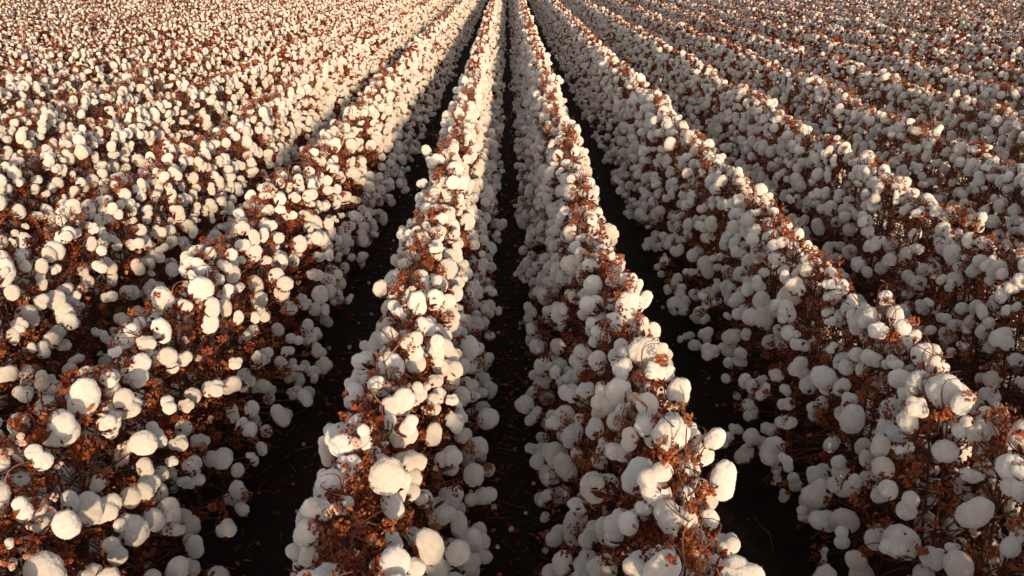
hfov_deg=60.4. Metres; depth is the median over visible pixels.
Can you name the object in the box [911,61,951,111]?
cotton plant
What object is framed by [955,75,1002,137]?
cotton plant
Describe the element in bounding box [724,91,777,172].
cotton plant
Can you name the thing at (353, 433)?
cotton plant
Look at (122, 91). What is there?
cotton plant
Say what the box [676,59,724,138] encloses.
cotton plant
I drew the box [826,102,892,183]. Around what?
cotton plant
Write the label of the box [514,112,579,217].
cotton plant
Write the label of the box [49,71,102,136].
cotton plant
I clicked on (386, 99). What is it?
cotton plant
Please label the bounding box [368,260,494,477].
cotton plant
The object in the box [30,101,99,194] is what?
cotton plant
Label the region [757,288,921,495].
cotton plant
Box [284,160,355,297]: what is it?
cotton plant
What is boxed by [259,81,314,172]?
cotton plant
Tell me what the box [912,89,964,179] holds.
cotton plant
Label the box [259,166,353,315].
cotton plant
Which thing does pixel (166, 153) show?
cotton plant
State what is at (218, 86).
cotton plant
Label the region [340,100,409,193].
cotton plant
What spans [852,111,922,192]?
cotton plant
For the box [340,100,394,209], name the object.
cotton plant
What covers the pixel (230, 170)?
cotton plant
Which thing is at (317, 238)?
cotton plant
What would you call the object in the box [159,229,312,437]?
cotton plant
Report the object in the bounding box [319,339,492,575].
cotton plant
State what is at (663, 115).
cotton plant
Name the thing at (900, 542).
cotton plant
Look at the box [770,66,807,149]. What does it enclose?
cotton plant
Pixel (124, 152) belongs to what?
cotton plant
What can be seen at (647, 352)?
cotton plant
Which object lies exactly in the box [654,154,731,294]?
cotton plant
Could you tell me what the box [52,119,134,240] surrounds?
cotton plant
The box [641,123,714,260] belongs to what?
cotton plant
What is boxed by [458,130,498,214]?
cotton plant
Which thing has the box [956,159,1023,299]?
cotton plant
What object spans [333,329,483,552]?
cotton plant
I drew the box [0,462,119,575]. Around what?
cotton plant
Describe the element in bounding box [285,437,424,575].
cotton plant
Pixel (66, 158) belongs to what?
cotton plant
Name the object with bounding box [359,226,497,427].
cotton plant
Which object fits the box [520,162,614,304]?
cotton plant
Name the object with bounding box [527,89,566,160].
cotton plant
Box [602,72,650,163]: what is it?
cotton plant
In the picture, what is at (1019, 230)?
cotton plant
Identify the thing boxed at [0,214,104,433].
cotton plant
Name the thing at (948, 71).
cotton plant
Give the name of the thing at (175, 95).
cotton plant
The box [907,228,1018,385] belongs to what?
cotton plant
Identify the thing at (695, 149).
cotton plant
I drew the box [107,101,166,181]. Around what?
cotton plant
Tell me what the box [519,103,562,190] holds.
cotton plant
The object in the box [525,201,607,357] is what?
cotton plant
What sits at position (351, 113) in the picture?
cotton plant
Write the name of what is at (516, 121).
cotton plant
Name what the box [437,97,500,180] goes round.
cotton plant
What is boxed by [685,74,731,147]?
cotton plant
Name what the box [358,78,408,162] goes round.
cotton plant
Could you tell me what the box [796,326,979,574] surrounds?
cotton plant
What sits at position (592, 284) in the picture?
cotton plant
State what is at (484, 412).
cotton plant
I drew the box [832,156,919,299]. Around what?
cotton plant
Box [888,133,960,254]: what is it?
cotton plant
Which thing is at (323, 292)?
cotton plant
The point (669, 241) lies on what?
cotton plant
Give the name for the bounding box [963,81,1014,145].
cotton plant
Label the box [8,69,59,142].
cotton plant
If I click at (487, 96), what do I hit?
cotton plant
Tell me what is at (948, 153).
cotton plant
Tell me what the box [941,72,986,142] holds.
cotton plant
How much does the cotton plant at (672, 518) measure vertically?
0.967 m
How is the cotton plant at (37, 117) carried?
on the soil
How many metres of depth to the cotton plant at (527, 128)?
8.76 m
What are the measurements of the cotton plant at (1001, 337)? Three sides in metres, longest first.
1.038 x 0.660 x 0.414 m
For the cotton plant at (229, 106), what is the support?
on the soil
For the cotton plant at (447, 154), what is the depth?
5.86 m
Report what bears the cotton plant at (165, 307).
on the soil
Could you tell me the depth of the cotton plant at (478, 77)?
9.68 m
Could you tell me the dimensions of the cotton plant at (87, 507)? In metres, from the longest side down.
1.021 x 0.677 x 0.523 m
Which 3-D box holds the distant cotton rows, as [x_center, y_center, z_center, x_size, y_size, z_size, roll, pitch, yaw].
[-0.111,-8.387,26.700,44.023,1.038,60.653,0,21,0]
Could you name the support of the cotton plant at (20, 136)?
on the soil
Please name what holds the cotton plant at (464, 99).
on the soil
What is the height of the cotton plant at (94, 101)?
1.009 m
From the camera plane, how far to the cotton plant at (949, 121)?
7.99 m
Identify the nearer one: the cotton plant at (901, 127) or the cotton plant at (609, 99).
the cotton plant at (901, 127)
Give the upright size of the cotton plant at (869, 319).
1.060 m
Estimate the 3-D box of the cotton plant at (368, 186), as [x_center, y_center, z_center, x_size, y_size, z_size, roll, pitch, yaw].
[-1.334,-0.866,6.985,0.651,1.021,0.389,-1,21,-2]
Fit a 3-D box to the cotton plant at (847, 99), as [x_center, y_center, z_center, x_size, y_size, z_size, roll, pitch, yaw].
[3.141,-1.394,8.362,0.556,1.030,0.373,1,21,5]
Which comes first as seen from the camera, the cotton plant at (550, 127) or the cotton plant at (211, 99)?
the cotton plant at (550, 127)
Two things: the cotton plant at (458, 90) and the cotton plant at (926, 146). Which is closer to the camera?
the cotton plant at (926, 146)
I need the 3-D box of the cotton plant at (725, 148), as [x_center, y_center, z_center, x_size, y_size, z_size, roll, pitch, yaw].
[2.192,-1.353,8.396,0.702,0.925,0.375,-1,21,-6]
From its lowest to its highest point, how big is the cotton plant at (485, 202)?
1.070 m
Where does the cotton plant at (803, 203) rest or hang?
on the soil
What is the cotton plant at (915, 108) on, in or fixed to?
on the soil
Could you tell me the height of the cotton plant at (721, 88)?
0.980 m
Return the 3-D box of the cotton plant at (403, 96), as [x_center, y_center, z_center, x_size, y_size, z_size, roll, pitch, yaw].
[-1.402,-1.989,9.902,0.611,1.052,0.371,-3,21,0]
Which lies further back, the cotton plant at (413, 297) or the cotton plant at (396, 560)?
the cotton plant at (413, 297)
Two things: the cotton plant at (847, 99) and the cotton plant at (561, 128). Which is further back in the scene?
the cotton plant at (847, 99)
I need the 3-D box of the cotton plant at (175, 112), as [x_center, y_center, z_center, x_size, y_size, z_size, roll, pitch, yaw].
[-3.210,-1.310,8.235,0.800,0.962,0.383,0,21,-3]
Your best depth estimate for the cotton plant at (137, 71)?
9.67 m
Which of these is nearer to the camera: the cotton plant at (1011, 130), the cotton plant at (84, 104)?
the cotton plant at (1011, 130)
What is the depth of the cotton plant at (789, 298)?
3.73 m
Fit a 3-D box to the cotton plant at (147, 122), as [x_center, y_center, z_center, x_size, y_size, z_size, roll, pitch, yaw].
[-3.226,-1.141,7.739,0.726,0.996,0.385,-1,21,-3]
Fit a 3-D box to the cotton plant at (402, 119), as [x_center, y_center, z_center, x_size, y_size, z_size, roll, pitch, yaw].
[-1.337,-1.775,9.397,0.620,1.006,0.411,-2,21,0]
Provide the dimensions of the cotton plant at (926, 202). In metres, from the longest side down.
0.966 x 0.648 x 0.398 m
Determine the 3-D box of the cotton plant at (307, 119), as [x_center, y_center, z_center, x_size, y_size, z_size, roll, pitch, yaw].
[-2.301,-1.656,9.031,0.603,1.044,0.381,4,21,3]
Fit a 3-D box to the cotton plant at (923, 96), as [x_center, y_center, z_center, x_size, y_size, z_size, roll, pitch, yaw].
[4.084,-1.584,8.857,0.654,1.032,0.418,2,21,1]
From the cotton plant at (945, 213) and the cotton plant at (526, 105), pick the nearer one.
the cotton plant at (945, 213)
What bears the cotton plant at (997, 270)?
on the soil
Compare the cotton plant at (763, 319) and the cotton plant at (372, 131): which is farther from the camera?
the cotton plant at (372, 131)
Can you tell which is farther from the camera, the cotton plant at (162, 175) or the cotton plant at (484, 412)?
the cotton plant at (162, 175)
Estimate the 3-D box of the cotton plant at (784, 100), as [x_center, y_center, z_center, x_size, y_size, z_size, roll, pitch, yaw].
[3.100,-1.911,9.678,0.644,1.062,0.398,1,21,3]
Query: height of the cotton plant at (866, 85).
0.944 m
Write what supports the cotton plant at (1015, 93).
on the soil
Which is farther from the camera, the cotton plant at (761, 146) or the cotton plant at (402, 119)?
the cotton plant at (402, 119)
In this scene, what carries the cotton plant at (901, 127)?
on the soil
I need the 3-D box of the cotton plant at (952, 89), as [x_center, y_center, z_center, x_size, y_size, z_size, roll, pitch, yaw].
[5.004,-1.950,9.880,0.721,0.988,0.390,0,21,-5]
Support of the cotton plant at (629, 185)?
on the soil
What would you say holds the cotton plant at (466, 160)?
on the soil
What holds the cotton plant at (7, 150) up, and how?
on the soil
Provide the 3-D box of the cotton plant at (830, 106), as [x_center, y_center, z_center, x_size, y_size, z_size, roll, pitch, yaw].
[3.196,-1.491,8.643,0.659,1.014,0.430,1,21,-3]
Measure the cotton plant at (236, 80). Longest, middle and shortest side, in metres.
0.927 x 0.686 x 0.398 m
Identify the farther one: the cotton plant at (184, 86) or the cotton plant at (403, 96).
the cotton plant at (403, 96)
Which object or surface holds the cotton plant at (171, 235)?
on the soil
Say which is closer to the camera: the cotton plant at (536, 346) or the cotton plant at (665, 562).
the cotton plant at (665, 562)
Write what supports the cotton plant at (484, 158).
on the soil
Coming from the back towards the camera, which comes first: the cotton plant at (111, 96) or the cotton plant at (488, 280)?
the cotton plant at (111, 96)
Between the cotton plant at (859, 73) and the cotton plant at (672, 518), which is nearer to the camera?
the cotton plant at (672, 518)
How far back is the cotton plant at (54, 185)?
5.96 m
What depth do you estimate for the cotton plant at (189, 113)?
8.89 m
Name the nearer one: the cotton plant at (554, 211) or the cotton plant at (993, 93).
the cotton plant at (554, 211)
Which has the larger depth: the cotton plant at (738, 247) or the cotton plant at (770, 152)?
the cotton plant at (770, 152)
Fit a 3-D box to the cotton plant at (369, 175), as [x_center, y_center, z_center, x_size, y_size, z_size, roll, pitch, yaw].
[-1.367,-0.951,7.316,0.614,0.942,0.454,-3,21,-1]
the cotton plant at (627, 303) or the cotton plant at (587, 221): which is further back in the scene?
the cotton plant at (587, 221)
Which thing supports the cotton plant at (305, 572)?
on the soil
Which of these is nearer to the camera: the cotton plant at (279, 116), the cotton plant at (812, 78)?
the cotton plant at (279, 116)
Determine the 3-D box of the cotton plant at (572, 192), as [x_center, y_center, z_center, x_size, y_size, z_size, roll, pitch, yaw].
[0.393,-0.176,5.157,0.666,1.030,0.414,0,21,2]
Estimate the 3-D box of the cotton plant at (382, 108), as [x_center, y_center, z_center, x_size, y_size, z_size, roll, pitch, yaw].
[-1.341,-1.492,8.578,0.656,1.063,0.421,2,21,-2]
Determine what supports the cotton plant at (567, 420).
on the soil
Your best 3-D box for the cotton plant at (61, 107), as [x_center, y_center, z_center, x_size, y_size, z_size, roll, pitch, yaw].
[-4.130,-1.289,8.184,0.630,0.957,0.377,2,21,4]
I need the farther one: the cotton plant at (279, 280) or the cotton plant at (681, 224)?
the cotton plant at (681, 224)
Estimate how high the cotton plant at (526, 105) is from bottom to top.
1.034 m
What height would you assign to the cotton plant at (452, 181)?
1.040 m
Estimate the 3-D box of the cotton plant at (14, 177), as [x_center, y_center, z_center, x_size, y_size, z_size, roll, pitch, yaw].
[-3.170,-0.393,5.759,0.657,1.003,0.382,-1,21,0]
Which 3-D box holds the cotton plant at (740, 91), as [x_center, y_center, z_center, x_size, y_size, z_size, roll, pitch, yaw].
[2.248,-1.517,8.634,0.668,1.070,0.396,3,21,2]
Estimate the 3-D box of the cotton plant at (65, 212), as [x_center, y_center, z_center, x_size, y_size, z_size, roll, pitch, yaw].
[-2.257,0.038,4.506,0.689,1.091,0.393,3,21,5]
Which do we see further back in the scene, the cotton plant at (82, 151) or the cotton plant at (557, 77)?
the cotton plant at (557, 77)
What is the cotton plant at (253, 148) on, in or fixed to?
on the soil
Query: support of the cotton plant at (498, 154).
on the soil
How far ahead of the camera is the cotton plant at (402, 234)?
4.37 m
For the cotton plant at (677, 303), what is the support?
on the soil
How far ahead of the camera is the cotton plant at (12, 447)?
3.55 m
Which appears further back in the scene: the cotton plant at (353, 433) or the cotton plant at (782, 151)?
the cotton plant at (782, 151)
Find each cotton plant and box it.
[0,80,56,157]
[0,86,40,150]
[0,91,22,152]
[0,110,53,224]
[0,120,56,220]
[0,134,40,228]
[0,148,89,296]
[0,156,69,310]
[0,195,48,322]
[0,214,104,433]
[0,227,112,412]
[0,284,71,476]
[0,392,160,575]
[0,418,36,497]
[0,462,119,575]
[5,146,94,254]
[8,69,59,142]
[10,363,229,575]
[14,99,74,196]
[18,186,154,370]
[20,141,115,254]
[25,69,59,157]
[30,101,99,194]
[43,70,86,127]
[44,197,161,360]
[46,97,101,189]
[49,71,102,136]
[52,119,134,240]
[55,354,237,575]
[60,90,119,169]
[67,128,139,238]
[74,81,121,177]
[77,117,158,226]
[78,179,165,327]
[81,308,253,555]
[85,166,183,320]
[87,86,144,160]
[96,83,144,156]
[100,118,166,221]
[106,281,272,506]
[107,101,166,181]
[107,172,190,303]
[112,77,147,149]
[121,65,171,127]
[121,100,185,194]
[121,157,209,289]
[128,95,180,187]
[131,245,290,480]
[132,58,165,120]
[140,137,222,268]
[145,96,209,181]
[158,132,234,251]
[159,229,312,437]
[162,87,204,176]
[170,77,216,158]
[174,134,243,237]
[175,78,219,157]
[179,129,247,245]
[181,232,321,401]
[184,76,241,163]
[193,208,332,379]
[195,78,228,131]
[199,70,238,130]
[202,115,264,220]
[203,114,272,217]
[214,71,249,125]
[215,73,245,123]
[225,194,322,366]
[227,101,285,201]
[233,168,342,348]
[235,104,289,191]
[239,94,290,187]
[243,91,302,191]
[243,162,346,326]
[247,91,304,175]
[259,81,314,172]
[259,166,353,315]
[266,75,318,170]
[284,74,323,165]
[284,139,368,270]
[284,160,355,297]
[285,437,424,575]
[286,69,323,143]
[286,144,373,263]
[291,68,330,147]
[291,382,470,575]
[293,71,332,141]
[296,569,352,575]
[305,70,338,132]
[312,131,380,232]
[314,118,378,254]
[315,508,426,575]
[318,117,387,225]
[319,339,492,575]
[324,116,387,215]
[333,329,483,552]
[338,102,395,209]
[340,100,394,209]
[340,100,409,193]
[340,254,499,451]
[350,302,496,525]
[354,86,404,178]
[357,92,409,173]
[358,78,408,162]
[359,73,416,165]
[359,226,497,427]
[361,79,406,180]
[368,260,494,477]
[369,62,416,144]
[373,69,421,154]
[390,203,493,390]
[391,70,424,139]
[398,176,495,330]
[404,170,495,297]
[414,160,496,282]
[416,164,501,316]
[420,205,495,370]
[421,134,496,259]
[428,101,497,208]
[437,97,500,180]
[440,88,500,195]
[443,141,492,250]
[447,114,506,233]
[448,122,501,242]
[452,77,503,168]
[456,75,499,161]
[457,84,504,184]
[458,67,503,136]
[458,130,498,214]
[461,110,495,214]
[462,80,501,177]
[468,66,500,142]
[468,80,500,158]
[471,72,501,146]
[513,67,559,147]
[513,115,600,207]
[513,155,584,286]
[514,63,555,137]
[514,65,567,139]
[514,77,565,155]
[514,94,562,180]
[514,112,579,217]
[514,238,620,436]
[515,114,567,228]
[517,74,552,146]
[517,82,556,161]
[518,65,568,135]
[518,99,564,193]
[518,132,588,273]
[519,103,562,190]
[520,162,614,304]
[521,117,599,220]
[523,170,623,341]
[523,192,616,346]
[524,141,587,261]
[524,249,673,453]
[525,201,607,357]
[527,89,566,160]
[527,130,588,224]
[528,172,618,316]
[529,228,625,406]
[529,272,676,508]
[534,314,659,522]
[535,361,718,575]
[536,311,710,575]
[572,385,740,575]
[596,64,638,151]
[597,62,630,142]
[597,69,637,153]
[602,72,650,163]
[604,83,640,163]
[606,85,646,172]
[611,87,663,171]
[611,94,661,184]
[612,93,679,203]
[616,101,690,215]
[617,83,668,179]
[617,466,764,575]
[620,94,663,183]
[623,519,708,575]
[625,100,681,230]
[630,114,699,233]
[639,129,701,235]
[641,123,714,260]
[651,140,735,267]
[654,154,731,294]
[656,148,737,283]
[663,158,759,316]
[667,160,773,331]
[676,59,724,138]
[677,196,800,357]
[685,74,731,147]
[687,71,736,157]
[689,188,781,333]
[692,74,730,150]
[699,80,750,161]
[700,209,830,414]
[704,85,750,165]
[712,78,768,176]
[715,95,769,175]
[715,211,831,378]
[721,246,877,466]
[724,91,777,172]
[726,101,784,183]
[728,249,881,439]
[735,103,795,193]
[743,104,808,208]
[750,115,823,217]
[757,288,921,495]
[758,121,825,216]
[768,129,847,239]
[770,65,815,144]
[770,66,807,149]
[770,69,801,114]
[778,280,930,547]
[779,131,853,247]
[785,133,864,257]
[787,70,826,124]
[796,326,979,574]
[797,83,835,134]
[799,134,880,268]
[801,76,843,138]
[805,84,864,174]
[810,100,878,189]
[810,342,1011,575]
[816,151,903,298]
[821,88,860,143]
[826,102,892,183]
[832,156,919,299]
[837,64,877,107]
[838,172,931,313]
[841,72,899,140]
[842,72,885,128]
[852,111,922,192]
[855,191,958,335]
[858,108,900,169]
[864,68,906,126]
[875,80,928,171]
[878,201,996,355]
[878,402,1023,575]
[879,74,918,142]
[888,120,938,223]
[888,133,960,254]
[889,115,950,228]
[891,78,940,177]
[893,91,947,175]
[903,140,990,256]
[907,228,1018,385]
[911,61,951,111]
[911,133,1008,270]
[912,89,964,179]
[919,62,961,125]
[923,231,1023,403]
[926,89,985,188]
[926,147,1016,284]
[930,68,978,122]
[934,96,991,186]
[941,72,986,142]
[942,458,1023,575]
[946,237,1023,461]
[950,104,1023,211]
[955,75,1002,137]
[956,100,1017,194]
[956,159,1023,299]
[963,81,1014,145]
[967,84,1023,159]
[969,163,1023,294]
[971,278,1023,460]
[973,109,1023,210]
[980,222,1023,303]
[983,119,1023,199]
[994,87,1023,131]
[998,69,1023,142]
[1017,307,1023,350]
[1018,72,1023,107]
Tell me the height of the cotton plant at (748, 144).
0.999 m
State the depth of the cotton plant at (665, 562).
1.95 m
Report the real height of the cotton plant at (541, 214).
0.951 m
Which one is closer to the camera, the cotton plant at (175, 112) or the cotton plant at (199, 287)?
the cotton plant at (199, 287)
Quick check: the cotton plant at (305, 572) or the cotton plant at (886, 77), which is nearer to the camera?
the cotton plant at (305, 572)
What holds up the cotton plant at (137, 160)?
on the soil
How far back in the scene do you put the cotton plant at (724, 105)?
8.87 m
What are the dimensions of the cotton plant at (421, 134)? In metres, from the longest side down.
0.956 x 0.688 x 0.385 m
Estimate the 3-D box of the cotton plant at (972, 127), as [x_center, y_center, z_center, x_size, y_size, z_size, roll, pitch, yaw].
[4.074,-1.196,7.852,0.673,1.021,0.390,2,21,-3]
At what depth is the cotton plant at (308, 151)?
5.99 m
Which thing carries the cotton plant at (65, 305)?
on the soil
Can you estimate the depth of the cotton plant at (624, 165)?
8.25 m
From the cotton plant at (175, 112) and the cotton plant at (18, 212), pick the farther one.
the cotton plant at (175, 112)
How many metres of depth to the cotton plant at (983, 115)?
7.47 m
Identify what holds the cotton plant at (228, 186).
on the soil
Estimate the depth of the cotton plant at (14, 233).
5.35 m
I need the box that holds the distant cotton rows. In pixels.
[0,0,1023,139]
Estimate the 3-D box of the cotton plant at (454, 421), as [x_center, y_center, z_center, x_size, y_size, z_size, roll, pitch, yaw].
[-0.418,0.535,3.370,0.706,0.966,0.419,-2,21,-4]
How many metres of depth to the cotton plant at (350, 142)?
6.73 m
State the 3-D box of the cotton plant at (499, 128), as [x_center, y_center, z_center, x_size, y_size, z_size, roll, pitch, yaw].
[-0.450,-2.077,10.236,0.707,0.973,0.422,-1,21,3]
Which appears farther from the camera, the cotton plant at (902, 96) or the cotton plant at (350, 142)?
the cotton plant at (902, 96)
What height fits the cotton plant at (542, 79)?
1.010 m
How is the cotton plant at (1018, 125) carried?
on the soil
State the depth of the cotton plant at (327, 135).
6.42 m
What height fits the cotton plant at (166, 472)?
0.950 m
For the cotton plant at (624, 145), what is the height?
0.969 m
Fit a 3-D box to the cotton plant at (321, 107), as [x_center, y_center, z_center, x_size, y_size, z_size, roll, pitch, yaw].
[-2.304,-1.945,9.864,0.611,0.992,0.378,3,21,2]
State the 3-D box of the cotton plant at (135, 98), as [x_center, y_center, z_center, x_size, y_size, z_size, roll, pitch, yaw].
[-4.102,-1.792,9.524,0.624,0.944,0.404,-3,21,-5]
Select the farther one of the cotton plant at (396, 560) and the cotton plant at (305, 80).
the cotton plant at (305, 80)
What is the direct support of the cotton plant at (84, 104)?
on the soil
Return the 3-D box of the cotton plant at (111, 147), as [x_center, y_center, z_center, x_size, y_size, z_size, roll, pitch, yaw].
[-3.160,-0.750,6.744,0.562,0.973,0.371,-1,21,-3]
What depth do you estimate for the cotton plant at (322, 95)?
10.06 m
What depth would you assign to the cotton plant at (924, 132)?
6.78 m
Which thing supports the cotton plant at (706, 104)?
on the soil
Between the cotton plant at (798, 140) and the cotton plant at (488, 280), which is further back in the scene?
the cotton plant at (798, 140)
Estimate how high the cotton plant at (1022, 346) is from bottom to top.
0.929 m
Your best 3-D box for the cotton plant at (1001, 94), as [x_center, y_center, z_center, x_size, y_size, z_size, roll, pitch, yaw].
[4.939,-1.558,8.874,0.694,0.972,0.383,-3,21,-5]
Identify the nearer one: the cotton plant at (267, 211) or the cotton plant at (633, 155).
the cotton plant at (267, 211)
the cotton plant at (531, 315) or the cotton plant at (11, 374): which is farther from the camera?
the cotton plant at (531, 315)
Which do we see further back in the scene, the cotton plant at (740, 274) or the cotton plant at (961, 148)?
the cotton plant at (961, 148)
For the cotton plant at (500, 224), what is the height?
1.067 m
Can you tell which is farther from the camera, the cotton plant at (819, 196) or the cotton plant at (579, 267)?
the cotton plant at (819, 196)
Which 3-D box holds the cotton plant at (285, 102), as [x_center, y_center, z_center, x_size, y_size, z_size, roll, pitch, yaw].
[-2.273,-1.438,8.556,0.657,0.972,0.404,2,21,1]
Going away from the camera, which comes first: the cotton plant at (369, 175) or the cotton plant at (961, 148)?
the cotton plant at (961, 148)
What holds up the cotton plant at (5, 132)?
on the soil
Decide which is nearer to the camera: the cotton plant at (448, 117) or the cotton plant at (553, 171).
the cotton plant at (553, 171)
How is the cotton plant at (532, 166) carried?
on the soil
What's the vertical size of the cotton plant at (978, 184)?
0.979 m
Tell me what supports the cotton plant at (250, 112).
on the soil
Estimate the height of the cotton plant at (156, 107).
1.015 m
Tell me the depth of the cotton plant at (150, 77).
10.00 m
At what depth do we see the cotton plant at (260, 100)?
7.97 m
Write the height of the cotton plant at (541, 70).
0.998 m
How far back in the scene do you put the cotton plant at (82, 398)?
2.71 m
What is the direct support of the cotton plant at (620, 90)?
on the soil
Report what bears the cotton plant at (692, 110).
on the soil
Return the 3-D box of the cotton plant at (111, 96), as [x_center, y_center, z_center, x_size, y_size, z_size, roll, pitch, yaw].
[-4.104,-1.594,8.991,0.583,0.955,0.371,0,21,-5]
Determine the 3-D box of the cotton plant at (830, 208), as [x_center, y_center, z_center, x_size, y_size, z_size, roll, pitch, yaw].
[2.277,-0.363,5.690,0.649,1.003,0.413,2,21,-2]
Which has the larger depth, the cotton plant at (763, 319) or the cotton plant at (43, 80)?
the cotton plant at (43, 80)
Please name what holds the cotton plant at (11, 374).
on the soil
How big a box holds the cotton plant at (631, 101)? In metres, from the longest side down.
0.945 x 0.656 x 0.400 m
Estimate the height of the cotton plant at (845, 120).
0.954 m
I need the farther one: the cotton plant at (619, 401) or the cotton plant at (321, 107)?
the cotton plant at (321, 107)
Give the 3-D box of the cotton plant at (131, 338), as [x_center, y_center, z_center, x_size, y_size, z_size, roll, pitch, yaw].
[-1.312,0.583,3.199,0.640,0.999,0.464,-4,21,-5]
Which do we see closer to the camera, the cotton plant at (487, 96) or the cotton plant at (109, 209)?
the cotton plant at (109, 209)
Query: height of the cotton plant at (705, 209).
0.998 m
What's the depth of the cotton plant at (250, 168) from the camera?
6.97 m
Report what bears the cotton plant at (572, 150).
on the soil
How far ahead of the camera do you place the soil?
4.49 m
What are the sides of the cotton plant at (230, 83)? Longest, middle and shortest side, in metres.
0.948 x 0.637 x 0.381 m
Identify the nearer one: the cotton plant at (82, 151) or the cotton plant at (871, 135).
the cotton plant at (82, 151)
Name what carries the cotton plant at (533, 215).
on the soil
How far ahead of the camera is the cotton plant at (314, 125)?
9.24 m
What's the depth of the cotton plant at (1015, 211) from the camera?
5.37 m
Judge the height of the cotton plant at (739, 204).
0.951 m
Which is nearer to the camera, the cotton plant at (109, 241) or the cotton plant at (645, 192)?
the cotton plant at (109, 241)
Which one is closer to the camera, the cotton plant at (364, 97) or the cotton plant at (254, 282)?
the cotton plant at (254, 282)
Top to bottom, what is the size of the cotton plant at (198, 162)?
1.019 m
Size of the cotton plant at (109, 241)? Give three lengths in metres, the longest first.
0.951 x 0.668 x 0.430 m
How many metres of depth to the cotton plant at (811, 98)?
9.11 m
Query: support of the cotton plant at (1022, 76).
on the soil
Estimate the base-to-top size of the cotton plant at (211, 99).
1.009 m
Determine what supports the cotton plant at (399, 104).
on the soil
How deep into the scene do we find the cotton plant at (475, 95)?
8.35 m
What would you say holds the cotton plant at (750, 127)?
on the soil
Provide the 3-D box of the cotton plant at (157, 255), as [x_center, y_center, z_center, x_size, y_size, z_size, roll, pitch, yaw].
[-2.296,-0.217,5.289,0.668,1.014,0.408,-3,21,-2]
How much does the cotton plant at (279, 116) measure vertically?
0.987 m
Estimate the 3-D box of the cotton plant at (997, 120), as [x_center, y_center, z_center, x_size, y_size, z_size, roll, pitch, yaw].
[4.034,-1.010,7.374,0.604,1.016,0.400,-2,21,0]
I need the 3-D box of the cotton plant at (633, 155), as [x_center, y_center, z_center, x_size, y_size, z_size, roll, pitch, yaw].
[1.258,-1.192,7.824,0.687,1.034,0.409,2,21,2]
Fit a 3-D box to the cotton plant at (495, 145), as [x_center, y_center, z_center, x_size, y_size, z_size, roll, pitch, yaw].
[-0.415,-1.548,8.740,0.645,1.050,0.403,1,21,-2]
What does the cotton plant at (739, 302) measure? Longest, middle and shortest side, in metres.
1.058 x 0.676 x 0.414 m
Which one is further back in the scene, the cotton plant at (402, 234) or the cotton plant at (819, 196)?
the cotton plant at (819, 196)
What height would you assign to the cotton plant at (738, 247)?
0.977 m
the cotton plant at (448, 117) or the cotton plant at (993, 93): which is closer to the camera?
the cotton plant at (448, 117)
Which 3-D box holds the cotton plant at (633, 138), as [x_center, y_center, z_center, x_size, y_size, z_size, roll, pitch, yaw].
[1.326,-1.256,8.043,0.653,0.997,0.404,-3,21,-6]
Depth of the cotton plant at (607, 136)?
9.55 m
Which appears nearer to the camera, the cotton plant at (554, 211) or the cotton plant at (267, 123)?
the cotton plant at (554, 211)
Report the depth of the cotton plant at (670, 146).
6.71 m
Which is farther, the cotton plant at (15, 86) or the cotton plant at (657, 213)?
the cotton plant at (15, 86)
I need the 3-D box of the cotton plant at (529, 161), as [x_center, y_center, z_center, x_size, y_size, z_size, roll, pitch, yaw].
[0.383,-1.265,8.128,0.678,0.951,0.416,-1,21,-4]
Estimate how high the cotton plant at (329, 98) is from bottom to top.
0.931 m
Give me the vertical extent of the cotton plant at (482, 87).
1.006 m
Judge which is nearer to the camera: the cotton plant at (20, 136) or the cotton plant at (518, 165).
the cotton plant at (20, 136)
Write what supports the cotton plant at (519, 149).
on the soil
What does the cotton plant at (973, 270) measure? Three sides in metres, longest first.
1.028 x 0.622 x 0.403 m
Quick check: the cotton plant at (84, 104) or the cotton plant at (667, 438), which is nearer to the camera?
the cotton plant at (667, 438)
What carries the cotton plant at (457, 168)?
on the soil
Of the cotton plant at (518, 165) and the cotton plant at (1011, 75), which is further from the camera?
the cotton plant at (1011, 75)
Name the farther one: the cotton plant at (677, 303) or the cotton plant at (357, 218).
the cotton plant at (357, 218)
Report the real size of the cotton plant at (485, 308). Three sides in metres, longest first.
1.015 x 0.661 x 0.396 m
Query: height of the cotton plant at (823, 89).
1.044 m
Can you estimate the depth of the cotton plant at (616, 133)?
9.00 m
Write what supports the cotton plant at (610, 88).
on the soil
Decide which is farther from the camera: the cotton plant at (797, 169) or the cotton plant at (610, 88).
the cotton plant at (610, 88)
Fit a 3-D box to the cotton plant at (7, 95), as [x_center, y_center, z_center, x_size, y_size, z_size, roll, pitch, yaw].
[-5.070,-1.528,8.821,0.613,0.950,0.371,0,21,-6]
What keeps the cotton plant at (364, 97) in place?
on the soil
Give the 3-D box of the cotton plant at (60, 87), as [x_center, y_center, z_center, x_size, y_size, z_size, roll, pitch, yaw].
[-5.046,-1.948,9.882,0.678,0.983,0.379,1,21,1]
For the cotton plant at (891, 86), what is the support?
on the soil
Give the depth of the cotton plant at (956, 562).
2.27 m
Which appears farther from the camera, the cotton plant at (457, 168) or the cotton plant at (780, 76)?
the cotton plant at (780, 76)
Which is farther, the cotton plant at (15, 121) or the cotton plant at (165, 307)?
the cotton plant at (15, 121)
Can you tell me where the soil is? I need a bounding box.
[0,0,1023,575]
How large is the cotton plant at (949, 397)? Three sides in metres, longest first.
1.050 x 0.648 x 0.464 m
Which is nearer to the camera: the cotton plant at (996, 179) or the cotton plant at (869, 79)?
the cotton plant at (996, 179)
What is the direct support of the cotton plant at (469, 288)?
on the soil
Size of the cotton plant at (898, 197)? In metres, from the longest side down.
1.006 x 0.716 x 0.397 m

